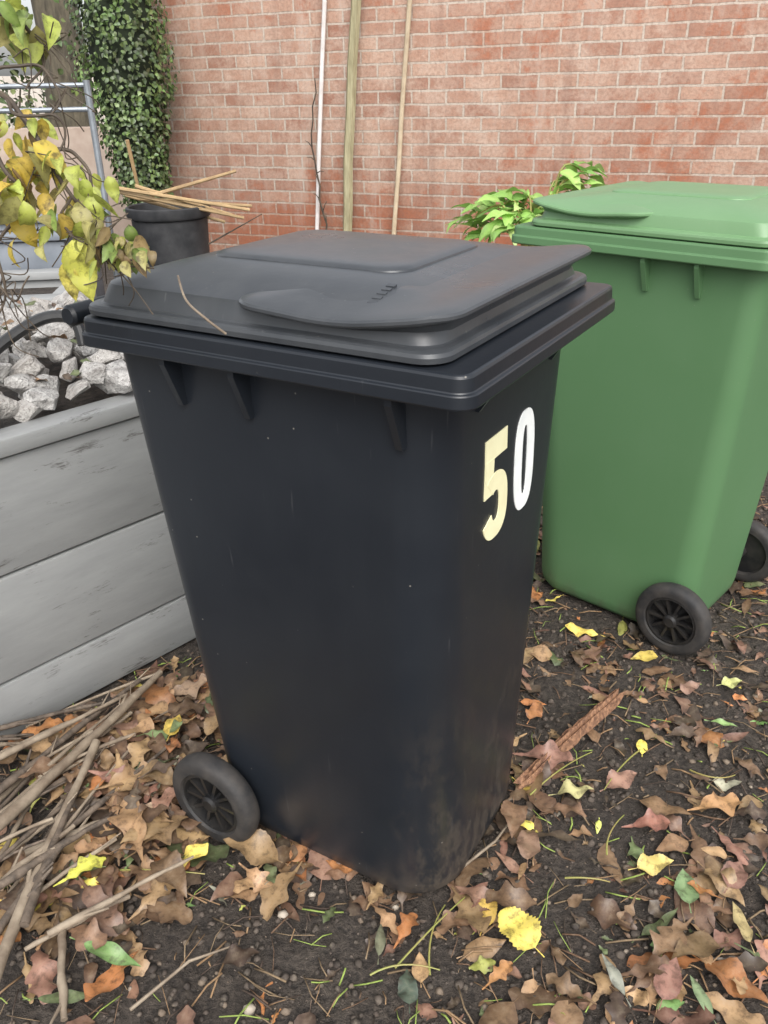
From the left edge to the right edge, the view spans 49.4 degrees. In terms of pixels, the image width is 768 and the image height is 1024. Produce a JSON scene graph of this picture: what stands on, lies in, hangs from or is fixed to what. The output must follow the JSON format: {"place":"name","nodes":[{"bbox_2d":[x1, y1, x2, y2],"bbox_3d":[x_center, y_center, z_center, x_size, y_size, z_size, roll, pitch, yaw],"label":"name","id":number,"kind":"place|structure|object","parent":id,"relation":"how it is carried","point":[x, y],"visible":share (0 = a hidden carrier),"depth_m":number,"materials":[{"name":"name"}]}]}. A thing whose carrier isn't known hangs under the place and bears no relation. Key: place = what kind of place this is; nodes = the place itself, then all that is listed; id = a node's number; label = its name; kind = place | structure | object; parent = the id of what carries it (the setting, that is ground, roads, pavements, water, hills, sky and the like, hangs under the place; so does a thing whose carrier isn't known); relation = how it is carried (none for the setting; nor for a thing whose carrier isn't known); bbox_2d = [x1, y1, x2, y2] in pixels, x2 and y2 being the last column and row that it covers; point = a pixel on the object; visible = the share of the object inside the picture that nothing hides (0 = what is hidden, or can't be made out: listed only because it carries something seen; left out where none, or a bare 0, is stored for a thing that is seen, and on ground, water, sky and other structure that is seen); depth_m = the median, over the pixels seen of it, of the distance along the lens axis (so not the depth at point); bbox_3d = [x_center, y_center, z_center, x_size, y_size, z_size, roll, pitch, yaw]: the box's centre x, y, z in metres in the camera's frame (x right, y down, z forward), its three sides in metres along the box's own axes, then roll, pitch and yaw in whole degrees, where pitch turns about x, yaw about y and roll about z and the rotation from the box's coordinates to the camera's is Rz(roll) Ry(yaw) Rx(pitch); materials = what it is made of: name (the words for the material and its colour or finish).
{"place":"outdoors","nodes":[
{"label":"outdoors","id":0,"kind":"place"},
{"bbox_2d":[0,0,93,75],"label":"sky","id":1,"kind":"structure","parent":0,"point":[26,3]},
{"bbox_2d":[0,261,767,1023],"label":"ground","id":2,"kind":"structure","parent":0,"point":[346,923],"depth_m":1.49,"materials":[{"name":"soil"}]},
{"bbox_2d":[0,53,47,127],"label":"shrub","id":3,"kind":"object","parent":2,"relation":"on","point":[29,98],"visible":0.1,"depth_m":8.47,"materials":[{"name":"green plant"}]},
{"bbox_2d":[0,268,98,307],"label":"raised planter","id":4,"kind":"object","parent":2,"relation":"on","point":[45,284],"visible":0.05,"depth_m":3.10,"materials":[{"name":"wood"}]},
{"bbox_2d":[0,214,104,296],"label":"raised planter","id":5,"kind":"object","parent":2,"relation":"on","point":[53,244],"visible":0.07,"depth_m":3.42,"materials":[{"name":"blue paint"}]},
{"bbox_2d":[0,75,104,127],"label":"timber fence","id":6,"kind":"object","parent":2,"relation":"on","point":[8,79],"visible":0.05,"depth_m":14.26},
{"bbox_2d":[23,989,84,1003],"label":"fallen leaf","id":7,"kind":"object","parent":2,"relation":"on","point":[74,996],"visible":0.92,"depth_m":1.31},
{"bbox_2d":[49,929,67,1023],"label":"stick","id":8,"kind":"object","parent":2,"relation":"on","point":[62,986],"visible":1,"depth_m":1.32,"materials":[{"name":"wood"}]},
{"bbox_2d":[0,80,120,278],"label":"rail frame","id":9,"kind":"object","parent":2,"relation":"on","point":[85,85],"visible":0.56,"depth_m":3.85,"materials":[{"name":"metal"}]},
{"bbox_2d":[25,0,98,126],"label":"tree","id":10,"kind":"object","parent":2,"relation":"on","point":[57,10],"visible":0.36,"depth_m":7.40,"materials":[{"name":"plant"}]},
{"bbox_2d":[0,0,156,356],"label":"hazel shrub","id":11,"kind":"object","parent":2,"relation":"on","point":[91,248],"visible":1,"depth_m":1.04,"materials":[{"name":"yellow plant"}]},
{"bbox_2d":[0,126,161,242],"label":"garden wall","id":12,"kind":"structure","parent":2,"relation":"on","point":[80,143],"depth_m":6.99,"materials":[{"name":"paint"}]},
{"bbox_2d":[0,342,195,741],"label":"raised planter","id":13,"kind":"object","parent":2,"relation":"on","point":[92,597],"visible":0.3,"depth_m":1.86,"materials":[{"name":"wood"}]},
{"bbox_2d":[0,351,44,386],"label":"rock","id":14,"kind":"object","parent":13,"relation":"in","point":[28,364],"visible":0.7,"depth_m":1.80,"materials":[{"name":"grey stone"}]},
{"bbox_2d":[13,399,43,422],"bbox_3d":[-0.744,-0.211,1.728,0.075,0.044,0.039,9,37,-10],"label":"rock","id":15,"kind":"object","parent":13,"relation":"on","point":[28,411],"visible":0.73,"depth_m":1.72,"materials":[{"name":"grey stone"}]},
{"bbox_2d":[0,394,20,418],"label":"rock","id":16,"kind":"object","parent":15,"relation":"on","point":[9,407],"visible":1,"depth_m":1.70,"materials":[{"name":"grey stone"}]},
{"bbox_2d":[22,340,46,357],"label":"rock","id":17,"kind":"object","parent":13,"relation":"in","point":[34,348],"visible":0.72,"depth_m":1.87,"materials":[{"name":"grey stone"}]},
{"bbox_2d":[18,374,60,398],"bbox_3d":[-0.743,-0.266,1.805,0.099,0.055,0.058,-21,33,-34],"label":"rock","id":18,"kind":"object","parent":13,"relation":"in","point":[53,383],"visible":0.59,"depth_m":1.80,"materials":[{"name":"grey stone"}]},
{"bbox_2d":[4,374,40,394],"bbox_3d":[-0.770,-0.272,1.777,0.073,0.046,0.075,10,12,-36],"label":"rock","id":19,"kind":"object","parent":18,"relation":"on","point":[21,384],"visible":0.87,"depth_m":1.75,"materials":[{"name":"grey stone"}]},
{"bbox_2d":[23,386,58,409],"bbox_3d":[-0.714,-0.237,1.757,0.055,0.050,0.084,12,30,25],"label":"rock","id":20,"kind":"object","parent":13,"relation":"on","point":[45,398],"visible":0.91,"depth_m":1.74,"materials":[{"name":"grey stone"}]},
{"bbox_2d":[31,326,53,342],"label":"rock","id":21,"kind":"object","parent":13,"relation":"in","point":[38,337],"visible":0.59,"depth_m":1.91,"materials":[{"name":"grey stone"}]},
{"bbox_2d":[0,299,90,381],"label":"leaf litter","id":22,"kind":"object","parent":13,"relation":"on","point":[74,372],"visible":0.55,"depth_m":1.90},
{"bbox_2d":[0,310,84,353],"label":"garden hose","id":23,"kind":"object","parent":22,"relation":"on","point":[19,331],"visible":0.66,"depth_m":1.79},
{"bbox_2d":[36,322,74,343],"bbox_3d":[-0.768,-0.420,1.952,0.108,0.052,0.071,28,50,30],"label":"rock","id":24,"kind":"object","parent":13,"relation":"in","point":[59,328],"visible":0.41,"depth_m":1.93,"materials":[{"name":"grey stone"}]},
{"bbox_2d":[45,338,72,362],"bbox_3d":[-0.730,-0.362,1.880,0.059,0.054,0.059,26,24,36],"label":"rock","id":25,"kind":"object","parent":13,"relation":"in","point":[58,350],"visible":0.88,"depth_m":1.87,"materials":[{"name":"grey stone"}]},
{"bbox_2d":[59,357,77,381],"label":"rock","id":26,"kind":"object","parent":13,"relation":"in","point":[69,366],"visible":0.84,"depth_m":1.84,"materials":[{"name":"grey stone"}]},
{"bbox_2d":[65,379,90,400],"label":"rock","id":27,"kind":"object","parent":13,"relation":"on","point":[75,389],"visible":1,"depth_m":1.80,"materials":[{"name":"grey stone"}]},
{"bbox_2d":[73,344,97,358],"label":"rock","id":28,"kind":"object","parent":13,"relation":"in","point":[84,352],"visible":0.5,"depth_m":1.91,"materials":[{"name":"grey stone"}]},
{"bbox_2d":[94,359,132,393],"bbox_3d":[-0.597,-0.300,1.861,0.123,0.072,0.066,8,28,17],"label":"rock","id":29,"kind":"object","parent":13,"relation":"on","point":[117,379],"visible":0.56,"depth_m":1.83,"materials":[{"name":"grey stone"}]},
{"label":"rock","id":30,"kind":"object","parent":13,"relation":"in","visible":0},
{"bbox_2d":[79,361,105,384],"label":"rock","id":31,"kind":"object","parent":30,"relation":"on","point":[93,373],"visible":0.94,"depth_m":1.82,"materials":[{"name":"grey stone"}]},
{"bbox_2d":[82,349,124,364],"bbox_3d":[-0.633,-0.345,1.892,0.064,0.064,0.086,23,36,39],"label":"rock","id":32,"kind":"object","parent":30,"relation":"on","point":[105,357],"visible":0.42,"depth_m":1.87,"materials":[{"name":"grey stone"}]},
{"bbox_2d":[63,0,180,212],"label":"ivy shrub","id":33,"kind":"object","parent":2,"relation":"on","point":[121,37],"visible":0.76,"depth_m":5.32,"materials":[{"name":"green plant"}]},
{"bbox_2d":[125,202,210,266],"bbox_3d":[-1.017,-1.095,4.142,0.396,0.809,0.396,-1,27,0],"label":"plant pot","id":34,"kind":"object","parent":2,"relation":"on","point":[169,235],"visible":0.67,"depth_m":3.88,"materials":[{"name":"plastic"}]},
{"bbox_2d":[125,195,224,222],"bbox_3d":[-0.989,-1.441,3.963,0.454,0.151,0.017,-4,27,-6],"label":"bamboo cane","id":35,"kind":"object","parent":34,"relation":"on","point":[173,208],"visible":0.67,"depth_m":3.95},
{"bbox_2d":[120,191,243,218],"bbox_3d":[-0.931,-1.420,3.862,0.553,0.145,0.017,-4,27,-5],"label":"bamboo cane","id":36,"kind":"object","parent":34,"relation":"on","point":[141,196],"visible":1,"depth_m":3.85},
{"bbox_2d":[151,169,235,196],"bbox_3d":[-0.878,-1.510,3.839,0.404,0.110,0.018,-4,27,-6],"label":"bamboo cane","id":37,"kind":"object","parent":36,"relation":"on","point":[175,188],"visible":0.98,"depth_m":3.83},
{"bbox_2d":[135,184,231,213],"bbox_3d":[-0.931,-1.452,3.890,0.432,0.156,0.017,-4,27,-6],"label":"bamboo cane","id":38,"kind":"object","parent":34,"relation":"on","point":[153,190],"visible":0.55,"depth_m":3.89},
{"bbox_2d":[119,187,249,210],"bbox_3d":[-0.919,-1.437,3.831,0.596,0.127,0.017,-3,27,-4],"label":"bamboo cane","id":39,"kind":"object","parent":34,"relation":"on","point":[143,192],"visible":0.84,"depth_m":3.82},
{"bbox_2d":[129,946,229,1010],"bbox_3d":[-0.324,0.738,1.342,0.182,0.016,0.017,-20,32,-32],"label":"twig","id":40,"kind":"object","parent":2,"relation":"on","point":[152,991],"visible":1,"depth_m":1.33,"materials":[{"name":"wood"}]},
{"bbox_2d":[213,944,259,966],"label":"fallen leaf","id":41,"kind":"object","parent":2,"relation":"on","point":[236,955],"visible":1,"depth_m":1.36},
{"bbox_2d":[61,230,614,892],"bbox_3d":[-0.052,0.090,1.465,0.680,1.084,0.552,14,31,27],"label":"wheelie bin","id":42,"kind":"object","parent":2,"relation":"on","point":[347,436],"visible":0.99,"depth_m":1.20,"materials":[{"name":"black plastic"}]},
{"bbox_2d":[177,275,226,334],"bbox_3d":[-0.230,-0.247,0.994,0.027,0.038,0.174,-15,30,-25],"label":"twig","id":43,"kind":"object","parent":42,"relation":"on","point":[203,316],"visible":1,"depth_m":0.94,"materials":[{"name":"wood"}]},
{"bbox_2d":[343,0,360,231],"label":"timber post","id":44,"kind":"object","parent":2,"relation":"on","point":[354,28],"visible":0.7,"depth_m":5.25,"materials":[{"name":"wood"}]},
{"bbox_2d":[375,924,385,964],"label":"fallen leaf","id":45,"kind":"object","parent":2,"relation":"on","point":[380,940],"visible":1,"depth_m":1.38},
{"bbox_2d":[0,504,767,1023],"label":"leaf litter","id":46,"kind":"object","parent":2,"relation":"on","point":[174,828],"visible":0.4,"depth_m":1.52,"materials":[{"name":"plant"}]},
{"bbox_2d":[0,804,31,854],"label":"stick","id":47,"kind":"object","parent":46,"relation":"on","point":[5,847],"visible":0.59,"depth_m":1.58,"materials":[{"name":"wood"}]},
{"bbox_2d":[0,817,52,842],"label":"stick","id":48,"kind":"object","parent":46,"relation":"on","point":[16,833],"visible":1,"depth_m":1.54,"materials":[{"name":"wood"}]},
{"bbox_2d":[0,845,64,935],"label":"stick","id":49,"kind":"object","parent":46,"relation":"on","point":[8,913],"visible":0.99,"depth_m":1.42,"materials":[{"name":"wood"}]},
{"bbox_2d":[0,824,74,879],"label":"stick","id":50,"kind":"object","parent":46,"relation":"on","point":[29,858],"visible":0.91,"depth_m":1.49,"materials":[{"name":"wood"}]},
{"bbox_2d":[0,786,85,860],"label":"stick","id":51,"kind":"object","parent":46,"relation":"on","point":[27,834],"visible":0.61,"depth_m":1.54,"materials":[{"name":"wood"}]},
{"bbox_2d":[11,792,77,852],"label":"stick","id":52,"kind":"object","parent":46,"relation":"on","point":[40,828],"visible":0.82,"depth_m":1.56,"materials":[{"name":"wood"}]},
{"bbox_2d":[19,798,74,927],"bbox_3d":[-0.592,0.617,1.491,0.030,0.026,0.263,-1,27,0],"label":"stick","id":53,"kind":"object","parent":46,"relation":"on","point":[29,909],"visible":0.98,"depth_m":1.45,"materials":[{"name":"wood"}]},
{"bbox_2d":[0,739,99,980],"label":"stick","id":54,"kind":"object","parent":46,"relation":"on","point":[10,936],"visible":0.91,"depth_m":1.44,"materials":[{"name":"wood"}]},
{"bbox_2d":[0,701,102,730],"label":"stick","id":55,"kind":"object","parent":46,"relation":"on","point":[31,720],"visible":0.96,"depth_m":1.85,"materials":[{"name":"wood"}]},
{"bbox_2d":[21,765,81,812],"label":"stick","id":56,"kind":"object","parent":46,"relation":"on","point":[56,783],"visible":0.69,"depth_m":1.65,"materials":[{"name":"wood"}]},
{"bbox_2d":[0,709,106,809],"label":"stick","id":57,"kind":"object","parent":46,"relation":"on","point":[20,786],"visible":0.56,"depth_m":1.68,"materials":[{"name":"wood"}]},
{"bbox_2d":[0,816,108,889],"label":"stick","id":58,"kind":"object","parent":46,"relation":"on","point":[17,874],"visible":1,"depth_m":1.48,"materials":[{"name":"wood"}]},
{"bbox_2d":[0,711,132,812],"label":"stick","id":59,"kind":"object","parent":46,"relation":"on","point":[122,719],"visible":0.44,"depth_m":1.66,"materials":[{"name":"wood"}]},
{"bbox_2d":[0,678,141,794],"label":"stick","id":60,"kind":"object","parent":46,"relation":"on","point":[8,782],"visible":0.89,"depth_m":1.76,"materials":[{"name":"wood"}]},
{"bbox_2d":[0,689,124,759],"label":"stick","id":61,"kind":"object","parent":60,"relation":"on","point":[8,752],"visible":0.98,"depth_m":1.77,"materials":[{"name":"wood"}]},
{"bbox_2d":[24,893,129,951],"bbox_3d":[-0.518,0.697,1.418,0.178,0.019,0.011,-20,32,-32],"label":"stick","id":62,"kind":"object","parent":46,"relation":"on","point":[33,944],"visible":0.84,"depth_m":1.39,"materials":[{"name":"wood"}]},
{"bbox_2d":[47,856,193,936],"bbox_3d":[-0.444,0.664,1.433,0.257,0.033,0.032,-16,30,-27],"label":"stick","id":63,"kind":"object","parent":62,"relation":"on","point":[99,907],"visible":1,"depth_m":1.42,"materials":[{"name":"wood"}]},
{"bbox_2d":[53,854,105,886],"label":"fallen leaf","id":64,"kind":"object","parent":46,"relation":"on","point":[90,862],"visible":1,"depth_m":1.50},
{"bbox_2d":[41,832,120,891],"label":"stick","id":65,"kind":"object","parent":46,"relation":"on","point":[74,865],"visible":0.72,"depth_m":1.50,"materials":[{"name":"wood"}]},
{"bbox_2d":[0,670,162,831],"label":"stick","id":66,"kind":"object","parent":46,"relation":"on","point":[12,812],"visible":0.99,"depth_m":1.69,"materials":[{"name":"wood"}]},
{"bbox_2d":[24,803,147,856],"bbox_3d":[-0.530,0.584,1.610,0.312,0.025,0.032,-17,31,-28],"label":"stick","id":67,"kind":"object","parent":46,"relation":"on","point":[32,849],"visible":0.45,"depth_m":1.56,"materials":[{"name":"wood"}]},
{"bbox_2d":[38,732,135,777],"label":"stick","id":68,"kind":"object","parent":46,"relation":"on","point":[106,744],"visible":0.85,"depth_m":1.75,"materials":[{"name":"wood"}]},
{"bbox_2d":[47,684,130,765],"bbox_3d":[-0.614,0.448,1.842,0.023,0.028,0.358,10,29,21],"label":"stick","id":69,"kind":"object","parent":46,"relation":"on","point":[59,756],"visible":0.68,"depth_m":1.76,"materials":[{"name":"wood"}]},
{"bbox_2d":[25,667,154,727],"bbox_3d":[-0.658,0.425,1.910,0.313,0.031,0.029,-19,32,-31],"label":"stick","id":70,"kind":"object","parent":46,"relation":"on","point":[112,690],"visible":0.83,"depth_m":1.92,"materials":[{"name":"wood"}]},
{"bbox_2d":[63,750,128,830],"bbox_3d":[-0.578,0.549,1.633,0.023,0.020,0.295,7,28,15],"label":"stick","id":71,"kind":"object","parent":46,"relation":"on","point":[72,818],"visible":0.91,"depth_m":1.61,"materials":[{"name":"wood"}]},
{"bbox_2d":[69,937,140,966],"bbox_3d":[-0.456,0.715,1.361,0.133,0.014,0.029,16,37,10],"label":"fallen leaf","id":72,"kind":"object","parent":46,"relation":"on","point":[111,952],"visible":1,"depth_m":1.36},
{"bbox_2d":[69,743,169,826],"bbox_3d":[-0.535,0.556,1.645,0.015,0.019,0.315,16,31,30],"label":"stick","id":73,"kind":"object","parent":46,"relation":"on","point":[89,811],"visible":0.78,"depth_m":1.62,"materials":[{"name":"wood"}]},
{"bbox_2d":[107,795,147,862],"bbox_3d":[-0.470,0.587,1.559,0.073,0.037,0.164,-24,35,-15],"label":"fallen leaf","id":74,"kind":"object","parent":46,"relation":"on","point":[124,820],"visible":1,"depth_m":1.57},
{"bbox_2d":[173,673,206,699],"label":"fallen leaf","id":75,"kind":"object","parent":46,"relation":"on","point":[186,687],"visible":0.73,"depth_m":1.96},
{"bbox_2d":[394,896,465,968],"bbox_3d":[0.085,0.700,1.408,0.004,0.013,0.194,23,35,39],"label":"leaf stalk","id":76,"kind":"object","parent":46,"relation":"on","point":[418,942],"visible":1,"depth_m":1.39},
{"bbox_2d":[478,889,497,935],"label":"fallen leaf","id":77,"kind":"object","parent":46,"relation":"on","point":[491,906],"visible":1,"depth_m":1.44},
{"bbox_2d":[516,830,540,867],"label":"fallen leaf","id":78,"kind":"object","parent":46,"relation":"on","point":[528,843],"visible":1,"depth_m":1.55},
{"bbox_2d":[514,688,625,789],"bbox_3d":[0.407,0.485,1.810,0.036,0.035,0.419,23,35,39],"label":"wood splinter","id":79,"kind":"object","parent":46,"relation":"on","point":[570,737],"visible":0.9,"depth_m":1.81,"materials":[{"name":"wood"}]},
{"bbox_2d":[548,778,592,798],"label":"fallen leaf","id":80,"kind":"object","parent":46,"relation":"on","point":[570,787],"visible":1,"depth_m":1.67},
{"bbox_2d":[546,970,596,1004],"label":"fallen leaf","id":81,"kind":"object","parent":46,"relation":"on","point":[564,984],"visible":1,"depth_m":1.31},
{"bbox_2d":[628,853,673,875],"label":"fallen leaf","id":82,"kind":"object","parent":46,"relation":"on","point":[654,864],"visible":1,"depth_m":1.52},
{"bbox_2d":[653,957,682,1010],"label":"fallen leaf","id":83,"kind":"object","parent":46,"relation":"on","point":[668,986],"visible":1,"depth_m":1.31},
{"bbox_2d":[674,869,698,912],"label":"fallen leaf","id":84,"kind":"object","parent":46,"relation":"on","point":[688,893],"visible":1,"depth_m":1.48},
{"bbox_2d":[720,861,747,893],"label":"fallen leaf","id":85,"kind":"object","parent":46,"relation":"on","point":[741,875],"visible":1,"depth_m":1.49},
{"bbox_2d":[0,496,767,1023],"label":"twig scraps","id":86,"kind":"object","parent":2,"relation":"on","point":[318,982],"visible":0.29,"depth_m":1.46,"materials":[{"name":"wood"}]},
{"bbox_2d":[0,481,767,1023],"bbox_3d":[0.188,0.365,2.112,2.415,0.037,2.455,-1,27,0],"label":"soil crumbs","id":87,"kind":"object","parent":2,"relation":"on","point":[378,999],"visible":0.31,"depth_m":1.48,"materials":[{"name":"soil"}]},
{"bbox_2d":[392,0,411,234],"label":"garden cane","id":88,"kind":"object","parent":2,"relation":"on","point":[402,103],"visible":0.76,"depth_m":5.15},
{"bbox_2d":[393,912,418,948],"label":"fallen leaf","id":89,"kind":"object","parent":2,"relation":"on","point":[408,921],"visible":1,"depth_m":1.41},
{"bbox_2d":[398,969,417,1013],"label":"fallen leaf","id":90,"kind":"object","parent":2,"relation":"on","point":[407,989],"visible":1,"depth_m":1.31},
{"bbox_2d":[151,0,767,251],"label":"brick wall","id":91,"kind":"structure","parent":2,"relation":"on","point":[533,96],"depth_m":5.07,"materials":[{"name":"brick"}]},
{"bbox_2d":[305,78,327,229],"bbox_3d":[-0.444,-2.126,5.561,0.139,1.352,0.025,8,28,17],"label":"climbing vine","id":92,"kind":"object","parent":91,"relation":"attached to","point":[317,177],"visible":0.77,"depth_m":5.49,"materials":[{"name":"brown plant"}]},
{"bbox_2d":[315,0,326,229],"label":"drain pipe","id":93,"kind":"object","parent":91,"relation":"attached to","point":[321,73],"visible":0.72,"depth_m":5.34,"materials":[{"name":"white plastic"}]},
{"bbox_2d":[482,960,512,989],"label":"fallen leaf","id":94,"kind":"object","parent":2,"relation":"on","point":[503,969],"visible":1,"depth_m":1.33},
{"bbox_2d":[498,906,544,956],"bbox_3d":[0.231,0.696,1.391,0.070,0.020,0.103,-23,38,-29],"label":"fallen leaf","id":95,"kind":"object","parent":2,"relation":"on","point":[519,929],"visible":1,"depth_m":1.40,"materials":[{"name":"plant"}]},
{"bbox_2d":[446,161,607,245],"bbox_3d":[0.534,-0.843,3.341,0.630,1.028,0.438,-14,30,-24],"label":"leafy plant","id":96,"kind":"object","parent":2,"relation":"on","point":[512,208],"visible":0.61,"depth_m":3.13,"materials":[{"name":"green plant"}]},
{"bbox_2d":[525,701,542,723],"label":"fallen leaf","id":97,"kind":"object","parent":2,"relation":"on","point":[535,709],"visible":1,"depth_m":1.89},
{"bbox_2d":[602,954,630,1006],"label":"fallen leaf","id":98,"kind":"object","parent":2,"relation":"on","point":[615,976],"visible":1,"depth_m":1.32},
{"bbox_2d":[600,769,636,791],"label":"fallen leaf","id":99,"kind":"object","parent":2,"relation":"on","point":[623,779],"visible":1,"depth_m":1.70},
{"bbox_2d":[511,181,767,654],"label":"wheelie bin","id":100,"kind":"object","parent":2,"relation":"on","point":[656,469],"visible":0.98,"depth_m":1.94,"materials":[{"name":"green plastic"}]},
{"bbox_2d":[621,808,669,831],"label":"fallen leaf","id":101,"kind":"object","parent":2,"relation":"on","point":[652,820],"visible":1,"depth_m":1.60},
{"bbox_2d":[631,908,677,942],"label":"fallen leaf","id":102,"kind":"object","parent":2,"relation":"on","point":[667,917],"visible":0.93,"depth_m":1.42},
{"bbox_2d":[675,680,700,694],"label":"fallen leaf","id":103,"kind":"object","parent":2,"relation":"on","point":[688,687],"visible":1,"depth_m":1.97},
{"bbox_2d":[690,975,715,1022],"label":"fallen leaf","id":104,"kind":"object","parent":2,"relation":"on","point":[701,995],"visible":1,"depth_m":1.30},
{"bbox_2d":[687,791,742,816],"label":"fallen leaf","id":105,"kind":"object","parent":2,"relation":"on","point":[729,803],"visible":1,"depth_m":1.65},
{"bbox_2d":[733,902,755,953],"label":"fallen leaf","id":106,"kind":"object","parent":2,"relation":"on","point":[740,921],"visible":1,"depth_m":1.41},
{"label":"rock","id":107,"kind":"object","parent":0,"visible":0},
{"bbox_2d":[3,309,30,323],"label":"rock","id":108,"kind":"object","parent":107,"relation":"on","point":[8,314],"visible":0.44,"depth_m":2.00,"materials":[{"name":"grey stone"}]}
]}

